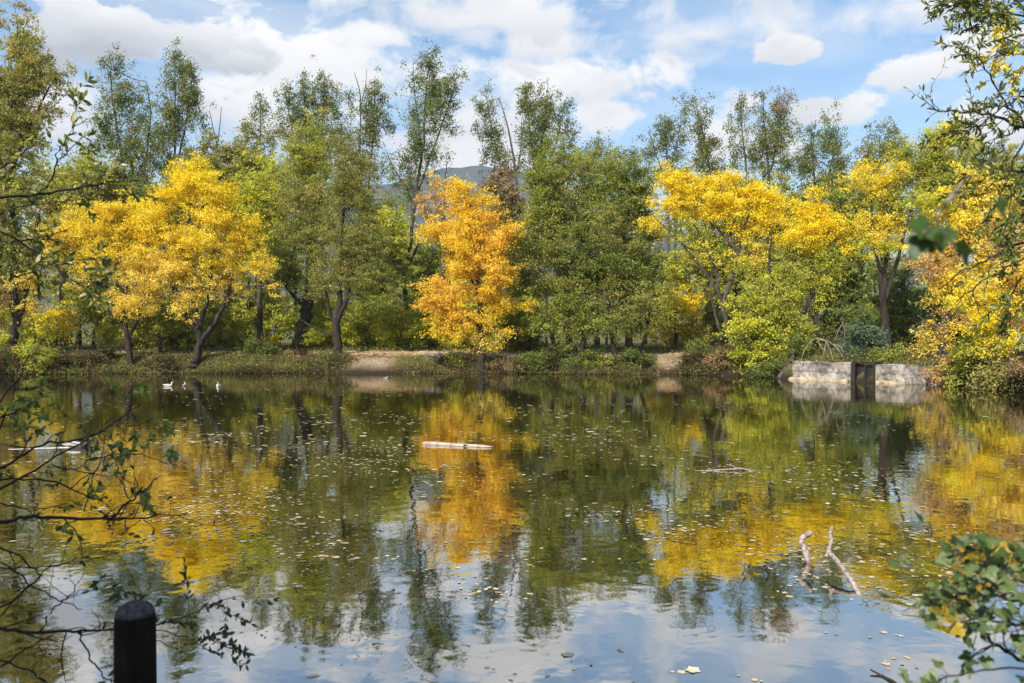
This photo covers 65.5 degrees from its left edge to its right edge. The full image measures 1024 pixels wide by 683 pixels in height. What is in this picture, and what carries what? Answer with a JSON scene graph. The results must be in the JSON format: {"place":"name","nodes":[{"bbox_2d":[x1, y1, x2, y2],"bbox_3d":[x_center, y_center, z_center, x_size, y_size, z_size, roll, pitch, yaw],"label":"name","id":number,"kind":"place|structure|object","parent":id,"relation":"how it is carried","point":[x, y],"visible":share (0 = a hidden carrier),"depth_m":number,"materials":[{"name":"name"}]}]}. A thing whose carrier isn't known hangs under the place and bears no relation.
{"place":"outdoors","nodes":[
{"label":"outdoors","id":0,"kind":"place"},
{"bbox_2d":[0,349,691,359],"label":"path","id":1,"kind":"structure","parent":0,"point":[507,355],"depth_m":51.17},
{"bbox_2d":[0,165,1015,331],"bbox_3d":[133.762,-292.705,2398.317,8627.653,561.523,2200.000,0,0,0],"label":"hills","id":2,"kind":"structure","parent":0,"point":[462,173],"depth_m":2274.71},
{"bbox_2d":[0,372,1023,682],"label":"water","id":3,"kind":"structure","parent":0,"point":[722,612],"depth_m":9.33,"materials":[{"name":"green liquid"}]},
{"bbox_2d":[6,377,1022,681],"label":"floating leaves","id":4,"kind":"object","parent":3,"relation":"on","point":[438,497],"depth_m":10.30,"materials":[{"name":"plant"}]},
{"bbox_2d":[824,526,860,595],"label":"driftwood branch","id":5,"kind":"object","parent":3,"relation":"in","point":[842,567],"visible":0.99,"depth_m":7.27,"materials":[{"name":"beige wood"}]},
{"bbox_2d":[0,331,1023,392],"bbox_3d":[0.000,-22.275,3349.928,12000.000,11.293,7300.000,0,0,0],"label":"ground","id":6,"kind":"structure","parent":0,"point":[372,365],"depth_m":48.55,"materials":[{"name":"soil"}]},
{"bbox_2d":[0,346,24,373],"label":"bank shrub","id":7,"kind":"object","parent":6,"relation":"on","point":[4,363],"visible":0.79,"depth_m":46.51,"materials":[{"name":"green plant"}]},
{"bbox_2d":[0,300,62,346],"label":"thicket","id":8,"kind":"object","parent":6,"relation":"on","point":[26,325],"visible":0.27,"depth_m":55.31,"materials":[{"name":"green plant"}]},
{"bbox_2d":[0,0,80,364],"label":"ash tree","id":9,"kind":"object","parent":6,"relation":"on","point":[18,90],"visible":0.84,"depth_m":47.26,"materials":[{"name":"green plant"}]},
{"bbox_2d":[15,341,67,374],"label":"bank shrub","id":10,"kind":"object","parent":6,"relation":"on","point":[44,354],"visible":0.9,"depth_m":46.70,"materials":[{"name":"green plant"}]},
{"bbox_2d":[23,287,84,345],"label":"thicket","id":11,"kind":"object","parent":6,"relation":"on","point":[64,326],"visible":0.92,"depth_m":52.58,"materials":[{"name":"yellow plant"}]},
{"bbox_2d":[5,144,133,346],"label":"background tree","id":12,"kind":"object","parent":6,"relation":"on","point":[72,178],"visible":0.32,"depth_m":57.37,"materials":[{"name":"green plant"}]},
{"bbox_2d":[59,349,103,368],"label":"bank shrub","id":13,"kind":"object","parent":6,"relation":"on","point":[76,359],"visible":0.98,"depth_m":47.86,"materials":[{"name":"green plant"}]},
{"bbox_2d":[0,70,165,317],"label":"overhanging tree","id":14,"kind":"object","parent":6,"relation":"on","point":[104,260],"visible":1,"depth_m":6.07,"materials":[{"name":"green plant"}]},
{"bbox_2d":[39,274,135,345],"bbox_3d":[-28.401,-2.002,53.853,7.685,5.500,4.949,0,0,23],"label":"thicket","id":15,"kind":"object","parent":6,"relation":"on","point":[83,313],"visible":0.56,"depth_m":53.35,"materials":[{"name":"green plant"}]},
{"bbox_2d":[22,191,176,368],"bbox_3d":[-24.766,-3.708,48.348,9.010,10.902,4.861,0,0,0],"label":"maple tree","id":16,"kind":"object","parent":6,"relation":"on","point":[81,233],"visible":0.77,"depth_m":47.87,"materials":[{"name":"yellow plant"}]},
{"bbox_2d":[94,336,144,371],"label":"bank shrub","id":17,"kind":"object","parent":6,"relation":"on","point":[109,350],"visible":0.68,"depth_m":48.73,"materials":[{"name":"green plant"}]},
{"bbox_2d":[78,296,179,350],"bbox_3d":[-25.761,-1.332,53.645,6.089,4.173,3.915,0,0,0],"label":"thicket","id":18,"kind":"object","parent":6,"relation":"on","point":[105,329],"visible":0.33,"depth_m":52.96,"materials":[{"name":"green plant"}]},
{"bbox_2d":[83,41,186,317],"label":"poplar tree","id":19,"kind":"object","parent":6,"relation":"on","point":[109,135],"visible":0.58,"depth_m":65.62,"materials":[{"name":"green plant"}]},
{"bbox_2d":[113,600,156,682],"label":"wooden post","id":20,"kind":"object","parent":6,"relation":"on","point":[135,653],"visible":1,"depth_m":2.95,"materials":[{"name":"black wood"}]},
{"bbox_2d":[70,166,203,294],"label":"background tree","id":21,"kind":"object","parent":6,"relation":"on","point":[109,196],"visible":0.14,"depth_m":59.59,"materials":[{"name":"green plant"}]},
{"bbox_2d":[135,351,184,373],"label":"bank shrub","id":22,"kind":"object","parent":6,"relation":"on","point":[163,359],"visible":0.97,"depth_m":48.08,"materials":[{"name":"green plant"}]},
{"bbox_2d":[132,301,194,353],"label":"sapling","id":23,"kind":"object","parent":6,"relation":"on","point":[158,327],"visible":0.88,"depth_m":49.79,"materials":[{"name":"green plant"}]},
{"bbox_2d":[139,37,216,344],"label":"poplar tree","id":24,"kind":"object","parent":6,"relation":"on","point":[190,99],"visible":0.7,"depth_m":65.43,"materials":[{"name":"green plant"}]},
{"bbox_2d":[148,293,220,348],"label":"thicket","id":25,"kind":"object","parent":6,"relation":"on","point":[183,339],"visible":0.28,"depth_m":54.64,"materials":[{"name":"green plant"}]},
{"bbox_2d":[103,151,288,366],"bbox_3d":[-19.396,-4.979,48.446,11.313,13.076,6.122,0,0,0],"label":"maple tree","id":26,"kind":"object","parent":6,"relation":"on","point":[152,222],"visible":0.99,"depth_m":47.96,"materials":[{"name":"yellow plant"}]},
{"bbox_2d":[180,300,251,348],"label":"thicket","id":27,"kind":"object","parent":6,"relation":"on","point":[227,328],"visible":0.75,"depth_m":53.98,"materials":[{"name":"green plant"}]},
{"bbox_2d":[157,127,283,344],"bbox_3d":[-21.842,-7.747,59.754,9.058,16.968,6.262,0,0,0],"label":"background tree","id":28,"kind":"object","parent":6,"relation":"on","point":[216,160],"visible":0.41,"depth_m":59.38,"materials":[{"name":"green plant"}]},
{"bbox_2d":[218,137,292,343],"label":"background tree","id":29,"kind":"object","parent":6,"relation":"on","point":[249,188],"visible":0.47,"depth_m":56.41,"materials":[{"name":"green plant"}]},
{"bbox_2d":[205,266,310,346],"bbox_3d":[-20.058,-2.648,60.366,9.198,6.620,5.834,0,0,0],"label":"thicket","id":30,"kind":"object","parent":6,"relation":"on","point":[269,304],"visible":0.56,"depth_m":59.65,"materials":[{"name":"green plant"}]},
{"bbox_2d":[231,328,284,356],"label":"bank shrub","id":31,"kind":"object","parent":6,"relation":"on","point":[253,344],"visible":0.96,"depth_m":49.87,"materials":[{"name":"green plant"}]},
{"bbox_2d":[222,89,299,338],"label":"poplar tree","id":32,"kind":"object","parent":6,"relation":"on","point":[245,126],"visible":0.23,"depth_m":67.63,"materials":[{"name":"green plant"}]},
{"bbox_2d":[254,96,361,350],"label":"oak tree","id":33,"kind":"object","parent":6,"relation":"on","point":[313,208],"visible":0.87,"depth_m":52.61,"materials":[{"name":"green plant"}]},
{"bbox_2d":[264,54,358,345],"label":"poplar tree","id":34,"kind":"object","parent":6,"relation":"on","point":[302,96],"visible":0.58,"depth_m":65.56,"materials":[{"name":"green plant"}]},
{"bbox_2d":[288,295,371,349],"bbox_3d":[-12.352,-1.329,54.012,5.389,4.056,5.279,0,0,0],"label":"thicket","id":35,"kind":"object","parent":6,"relation":"on","point":[315,337],"visible":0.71,"depth_m":53.72,"materials":[{"name":"green plant"}]},
{"bbox_2d":[291,126,409,353],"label":"oak tree","id":36,"kind":"object","parent":6,"relation":"on","point":[354,258],"visible":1,"depth_m":49.71,"materials":[{"name":"green plant"}]},
{"bbox_2d":[332,296,390,346],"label":"thicket","id":37,"kind":"object","parent":6,"relation":"on","point":[361,326],"visible":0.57,"depth_m":54.76,"materials":[{"name":"green plant"}]},
{"bbox_2d":[326,66,397,342],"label":"poplar tree","id":38,"kind":"object","parent":6,"relation":"on","point":[372,131],"visible":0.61,"depth_m":65.65,"materials":[{"name":"green plant"}]},
{"bbox_2d":[345,199,424,344],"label":"background tree","id":39,"kind":"object","parent":6,"relation":"on","point":[399,260],"visible":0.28,"depth_m":59.62,"materials":[{"name":"green plant"}]},
{"bbox_2d":[365,201,418,331],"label":"background tree","id":40,"kind":"object","parent":6,"relation":"on","point":[404,209],"visible":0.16,"depth_m":63.86,"materials":[{"name":"green plant"}]},
{"bbox_2d":[364,289,437,349],"bbox_3d":[-7.884,-1.495,53.729,4.562,4.316,4.580,0,0,34],"label":"thicket","id":41,"kind":"object","parent":6,"relation":"on","point":[402,335],"visible":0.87,"depth_m":53.38,"materials":[{"name":"green plant"}]},
{"bbox_2d":[373,37,469,346],"bbox_3d":[-7.000,-11.466,61.951,7.257,24.349,4.444,0,0,22],"label":"poplar tree","id":42,"kind":"object","parent":6,"relation":"on","point":[432,90],"visible":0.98,"depth_m":61.70,"materials":[{"name":"green plant"}]},
{"bbox_2d":[398,219,460,346],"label":"background tree","id":43,"kind":"object","parent":6,"relation":"on","point":[430,266],"visible":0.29,"depth_m":67.61,"materials":[{"name":"green plant"}]},
{"bbox_2d":[402,285,474,348],"bbox_3d":[-5.079,-1.661,55.751,5.504,4.719,4.584,0,0,0],"label":"thicket","id":44,"kind":"object","parent":6,"relation":"on","point":[431,341],"visible":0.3,"depth_m":54.82,"materials":[{"name":"green plant"}]},
{"bbox_2d":[412,170,465,347],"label":"background tree","id":45,"kind":"object","parent":6,"relation":"on","point":[421,198],"visible":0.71,"depth_m":55.88,"materials":[{"name":"green plant"}]},
{"bbox_2d":[407,173,542,372],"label":"maple tree","id":46,"kind":"object","parent":6,"relation":"on","point":[467,238],"visible":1,"depth_m":47.70,"materials":[{"name":"orange plant"}]},
{"bbox_2d":[444,287,512,349],"bbox_3d":[-2.112,-1.555,55.415,5.500,4.476,4.532,0,0,0],"label":"thicket","id":47,"kind":"object","parent":6,"relation":"on","point":[467,344],"visible":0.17,"depth_m":54.85,"materials":[{"name":"green plant"}]},
{"bbox_2d":[468,75,521,346],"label":"poplar tree","id":48,"kind":"object","parent":6,"relation":"on","point":[488,134],"visible":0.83,"depth_m":65.56,"materials":[{"name":"green plant"}]},
{"bbox_2d":[470,161,532,348],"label":"background tree","id":49,"kind":"object","parent":6,"relation":"on","point":[510,198],"visible":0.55,"depth_m":57.51,"materials":[{"name":"brown plant"}]},
{"bbox_2d":[485,352,527,372],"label":"bank shrub","id":50,"kind":"object","parent":6,"relation":"on","point":[499,365],"visible":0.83,"depth_m":48.62,"materials":[{"name":"brown plant"}]},
{"bbox_2d":[455,234,558,346],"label":"background tree","id":51,"kind":"object","parent":6,"relation":"on","point":[521,285],"visible":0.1,"depth_m":61.16,"materials":[{"name":"green plant"}]},
{"bbox_2d":[0,145,1023,345],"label":"wood","id":52,"kind":"object","parent":6,"relation":"on","point":[294,304],"visible":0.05,"depth_m":84.90,"materials":[{"name":"green plant"}]},
{"bbox_2d":[0,343,1023,390],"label":"bank grass","id":53,"kind":"structure","parent":6,"relation":"on","point":[680,347],"depth_m":49.22,"materials":[{"name":"green plant"}]},
{"bbox_2d":[0,340,1023,391],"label":"undergrowth","id":54,"kind":"object","parent":6,"relation":"on","point":[227,369],"visible":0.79,"depth_m":47.34,"materials":[{"name":"green plant"}]},
{"bbox_2d":[4,346,1023,390],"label":"fallen leaves","id":55,"kind":"object","parent":6,"relation":"on","point":[413,355],"visible":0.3,"depth_m":49.31,"materials":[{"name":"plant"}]},
{"bbox_2d":[485,296,552,350],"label":"thicket","id":56,"kind":"object","parent":6,"relation":"on","point":[529,343],"visible":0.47,"depth_m":53.72,"materials":[{"name":"green plant"}]},
{"bbox_2d":[510,343,565,371],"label":"bank shrub","id":57,"kind":"object","parent":6,"relation":"on","point":[531,358],"visible":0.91,"depth_m":48.50,"materials":[{"name":"green plant"}]},
{"bbox_2d":[509,77,583,345],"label":"poplar tree","id":58,"kind":"object","parent":6,"relation":"on","point":[533,134],"visible":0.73,"depth_m":65.55,"materials":[{"name":"green plant"}]},
{"bbox_2d":[508,128,627,361],"bbox_3d":[3.315,-6.000,49.498,7.995,14.710,5.947,0,0,0],"label":"oak tree","id":59,"kind":"object","parent":6,"relation":"on","point":[560,253],"visible":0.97,"depth_m":48.88,"materials":[{"name":"green plant"}]},
{"bbox_2d":[555,340,608,373],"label":"bank shrub","id":60,"kind":"object","parent":6,"relation":"on","point":[564,348],"visible":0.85,"depth_m":48.42,"materials":[{"name":"green plant"}]},
{"bbox_2d":[579,127,645,345],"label":"poplar tree","id":61,"kind":"object","parent":6,"relation":"on","point":[596,337],"visible":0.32,"depth_m":67.78,"materials":[{"name":"green plant"}]},
{"bbox_2d":[568,139,688,363],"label":"oak tree","id":62,"kind":"object","parent":6,"relation":"on","point":[633,272],"visible":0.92,"depth_m":48.52,"materials":[{"name":"green plant"}]},
{"bbox_2d":[601,346,655,371],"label":"bank shrub","id":63,"kind":"object","parent":6,"relation":"on","point":[635,356],"visible":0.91,"depth_m":48.20,"materials":[{"name":"green plant"}]},
{"bbox_2d":[634,112,700,347],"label":"poplar tree","id":64,"kind":"object","parent":6,"relation":"on","point":[663,141],"visible":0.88,"depth_m":66.81,"materials":[{"name":"green plant"}]},
{"bbox_2d":[642,250,727,346],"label":"background tree","id":65,"kind":"object","parent":6,"relation":"on","point":[691,300],"visible":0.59,"depth_m":59.64,"materials":[{"name":"green plant"}]},
{"bbox_2d":[632,306,738,346],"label":"background tree","id":66,"kind":"object","parent":6,"relation":"on","point":[692,326],"visible":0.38,"depth_m":61.45,"materials":[{"name":"green plant"}]},
{"bbox_2d":[671,347,708,374],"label":"bank shrub","id":67,"kind":"object","parent":6,"relation":"on","point":[684,357],"visible":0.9,"depth_m":46.36,"materials":[{"name":"green plant"}]},
{"bbox_2d":[684,335,719,359],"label":"bank shrub","id":68,"kind":"object","parent":6,"relation":"on","point":[699,345],"visible":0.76,"depth_m":46.79,"materials":[{"name":"green plant"}]},
{"bbox_2d":[670,88,737,346],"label":"poplar tree","id":69,"kind":"object","parent":6,"relation":"on","point":[703,155],"visible":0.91,"depth_m":65.73,"materials":[{"name":"green plant"}]},
{"bbox_2d":[632,158,801,351],"bbox_3d":[12.203,-4.778,47.565,10.183,12.005,4.658,0,0,0],"label":"maple tree","id":70,"kind":"object","parent":6,"relation":"on","point":[764,203],"visible":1,"depth_m":47.21,"materials":[{"name":"yellow plant"}]},
{"bbox_2d":[698,342,739,374],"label":"bank shrub","id":71,"kind":"object","parent":6,"relation":"on","point":[718,356],"visible":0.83,"depth_m":45.24,"materials":[{"name":"brown plant"}]},
{"bbox_2d":[686,290,756,347],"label":"thicket","id":72,"kind":"object","parent":6,"relation":"on","point":[710,325],"visible":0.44,"depth_m":54.29,"materials":[{"name":"green plant"}]},
{"bbox_2d":[671,224,799,319],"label":"background tree","id":73,"kind":"object","parent":6,"relation":"on","point":[736,288],"visible":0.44,"depth_m":59.13,"materials":[{"name":"green plant"}]},
{"bbox_2d":[718,90,765,339],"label":"poplar tree","id":74,"kind":"object","parent":6,"relation":"on","point":[737,150],"visible":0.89,"depth_m":65.85,"materials":[{"name":"green plant"}]},
{"bbox_2d":[663,164,831,346],"bbox_3d":[17.910,-6.501,60.152,12.649,14.326,7.946,0,0,16],"label":"background tree","id":75,"kind":"object","parent":6,"relation":"on","point":[746,182],"visible":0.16,"depth_m":59.46,"materials":[{"name":"yellow plant"}]},
{"bbox_2d":[740,353,785,377],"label":"bank shrub","id":76,"kind":"object","parent":6,"relation":"on","point":[760,368],"visible":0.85,"depth_m":42.65,"materials":[{"name":"green plant"}]},
{"bbox_2d":[712,278,821,373],"bbox_3d":[14.164,-0.855,44.285,6.028,5.359,4.059,0,0,12],"label":"shrub","id":77,"kind":"object","parent":6,"relation":"on","point":[782,321],"visible":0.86,"depth_m":43.74,"materials":[{"name":"green plant"}]},
{"bbox_2d":[741,81,800,295],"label":"poplar tree","id":78,"kind":"object","parent":6,"relation":"on","point":[775,132],"visible":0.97,"depth_m":64.83,"materials":[{"name":"green plant"}]},
{"bbox_2d":[763,329,816,370],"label":"bank shrub","id":79,"kind":"object","parent":6,"relation":"on","point":[800,352],"visible":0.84,"depth_m":41.82,"materials":[{"name":"green plant"}]},
{"bbox_2d":[746,179,864,322],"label":"maple tree","id":80,"kind":"object","parent":6,"relation":"on","point":[804,240],"visible":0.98,"depth_m":44.72,"materials":[{"name":"yellow plant"}]},
{"bbox_2d":[788,361,850,381],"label":"stone wall","id":81,"kind":"structure","parent":6,"relation":"on","point":[820,371],"depth_m":40.03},
{"bbox_2d":[778,98,873,345],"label":"poplar tree","id":82,"kind":"object","parent":6,"relation":"on","point":[808,165],"visible":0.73,"depth_m":63.70,"materials":[{"name":"green plant"}]},
{"bbox_2d":[773,208,897,346],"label":"background tree","id":83,"kind":"object","parent":6,"relation":"on","point":[844,292],"visible":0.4,"depth_m":55.10,"materials":[{"name":"green plant"}]},
{"bbox_2d":[805,168,885,337],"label":"background tree","id":84,"kind":"object","parent":6,"relation":"on","point":[841,202],"visible":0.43,"depth_m":57.33,"materials":[{"name":"green plant"}]},
{"bbox_2d":[828,301,893,360],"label":"juniper bush","id":85,"kind":"object","parent":6,"relation":"on","point":[867,337],"visible":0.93,"depth_m":40.33,"materials":[{"name":"green plant"}]},
{"bbox_2d":[851,361,880,382],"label":"sluice gate","id":86,"kind":"structure","parent":6,"relation":"on","point":[858,369],"depth_m":38.80,"materials":[{"name":"stone"}]},
{"bbox_2d":[846,115,923,269],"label":"poplar tree","id":87,"kind":"object","parent":6,"relation":"on","point":[883,144],"visible":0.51,"depth_m":61.55,"materials":[{"name":"green plant"}]},
{"bbox_2d":[863,341,921,361],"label":"bank shrub","id":88,"kind":"object","parent":6,"relation":"on","point":[876,356],"visible":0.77,"depth_m":38.88,"materials":[{"name":"green plant"}]},
{"bbox_2d":[852,258,945,348],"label":"background tree","id":89,"kind":"object","parent":6,"relation":"on","point":[903,314],"visible":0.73,"depth_m":51.33,"materials":[{"name":"green plant"}]},
{"bbox_2d":[876,364,947,384],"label":"stone wall","id":90,"kind":"structure","parent":6,"relation":"on","point":[897,374],"depth_m":37.29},
{"bbox_2d":[834,113,1007,349],"bbox_3d":[22.841,-5.982,44.324,9.341,13.690,4.812,0,0,0],"label":"ash tree","id":91,"kind":"object","parent":6,"relation":"on","point":[881,194],"visible":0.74,"depth_m":44.23,"materials":[{"name":"yellow plant"}]},
{"bbox_2d":[917,352,965,385],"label":"bank shrub","id":92,"kind":"object","parent":6,"relation":"on","point":[941,372],"visible":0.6,"depth_m":36.02,"materials":[{"name":"brown plant"}]},
{"bbox_2d":[915,304,974,345],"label":"thicket","id":93,"kind":"object","parent":6,"relation":"on","point":[956,334],"visible":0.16,"depth_m":55.12,"materials":[{"name":"green plant"}]},
{"bbox_2d":[866,510,1023,682],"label":"maple shrub","id":94,"kind":"object","parent":6,"relation":"on","point":[943,593],"visible":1,"depth_m":1.82,"materials":[{"name":"green plant"}]},
{"bbox_2d":[899,160,1023,359],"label":"maple tree","id":95,"kind":"object","parent":6,"relation":"on","point":[966,219],"visible":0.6,"depth_m":38.18,"materials":[{"name":"yellow plant"}]},
{"bbox_2d":[903,0,1023,355],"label":"willow tree","id":96,"kind":"object","parent":6,"relation":"on","point":[970,7],"visible":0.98,"depth_m":6.90,"materials":[{"name":"green plant"}]},
{"bbox_2d":[965,9,1023,95],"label":"golden twig","id":97,"kind":"object","parent":96,"relation":"attached to","point":[995,70],"visible":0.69,"depth_m":7.58,"materials":[{"name":"yellow plant"}]},
{"bbox_2d":[938,341,997,386],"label":"bank shrub","id":98,"kind":"object","parent":6,"relation":"on","point":[963,367],"visible":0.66,"depth_m":35.02,"materials":[{"name":"green plant"}]},
{"bbox_2d":[932,137,1023,285],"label":"background tree","id":99,"kind":"object","parent":6,"relation":"on","point":[1007,165],"visible":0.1,"depth_m":56.98,"materials":[{"name":"plant"}]},
{"bbox_2d":[933,239,1023,369],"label":"maple tree","id":100,"kind":"object","parent":6,"relation":"on","point":[985,341],"visible":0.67,"depth_m":33.28,"materials":[{"name":"yellow plant"}]},
{"bbox_2d":[958,356,1016,390],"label":"bank shrub","id":101,"kind":"object","parent":6,"relation":"on","point":[990,381],"visible":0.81,"depth_m":32.68,"materials":[{"name":"green plant"}]},
{"bbox_2d":[992,354,1023,391],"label":"bank shrub","id":102,"kind":"object","parent":6,"relation":"on","point":[1018,373],"visible":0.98,"depth_m":31.47,"materials":[{"name":"brown plant"}]},
{"bbox_2d":[0,0,1023,264],"label":"sky","id":103,"kind":"structure","parent":0,"point":[622,63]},
{"bbox_2d":[877,143,1023,266],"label":"leafy twig","id":104,"kind":"object","parent":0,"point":[931,239],"visible":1,"depth_m":1.16,"materials":[{"name":"green plant"}]},
{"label":"near grass","id":105,"kind":"object","parent":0,"visible":0},
{"bbox_2d":[0,355,180,535],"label":"leafy bush","id":106,"kind":"object","parent":105,"relation":"on","point":[20,404],"visible":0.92,"depth_m":4.70,"materials":[{"name":"green plant"}]},
{"bbox_2d":[0,330,278,682],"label":"twiggy bush","id":107,"kind":"object","parent":105,"relation":"on","point":[212,637],"visible":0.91,"depth_m":3.20,"materials":[{"name":"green plant"}]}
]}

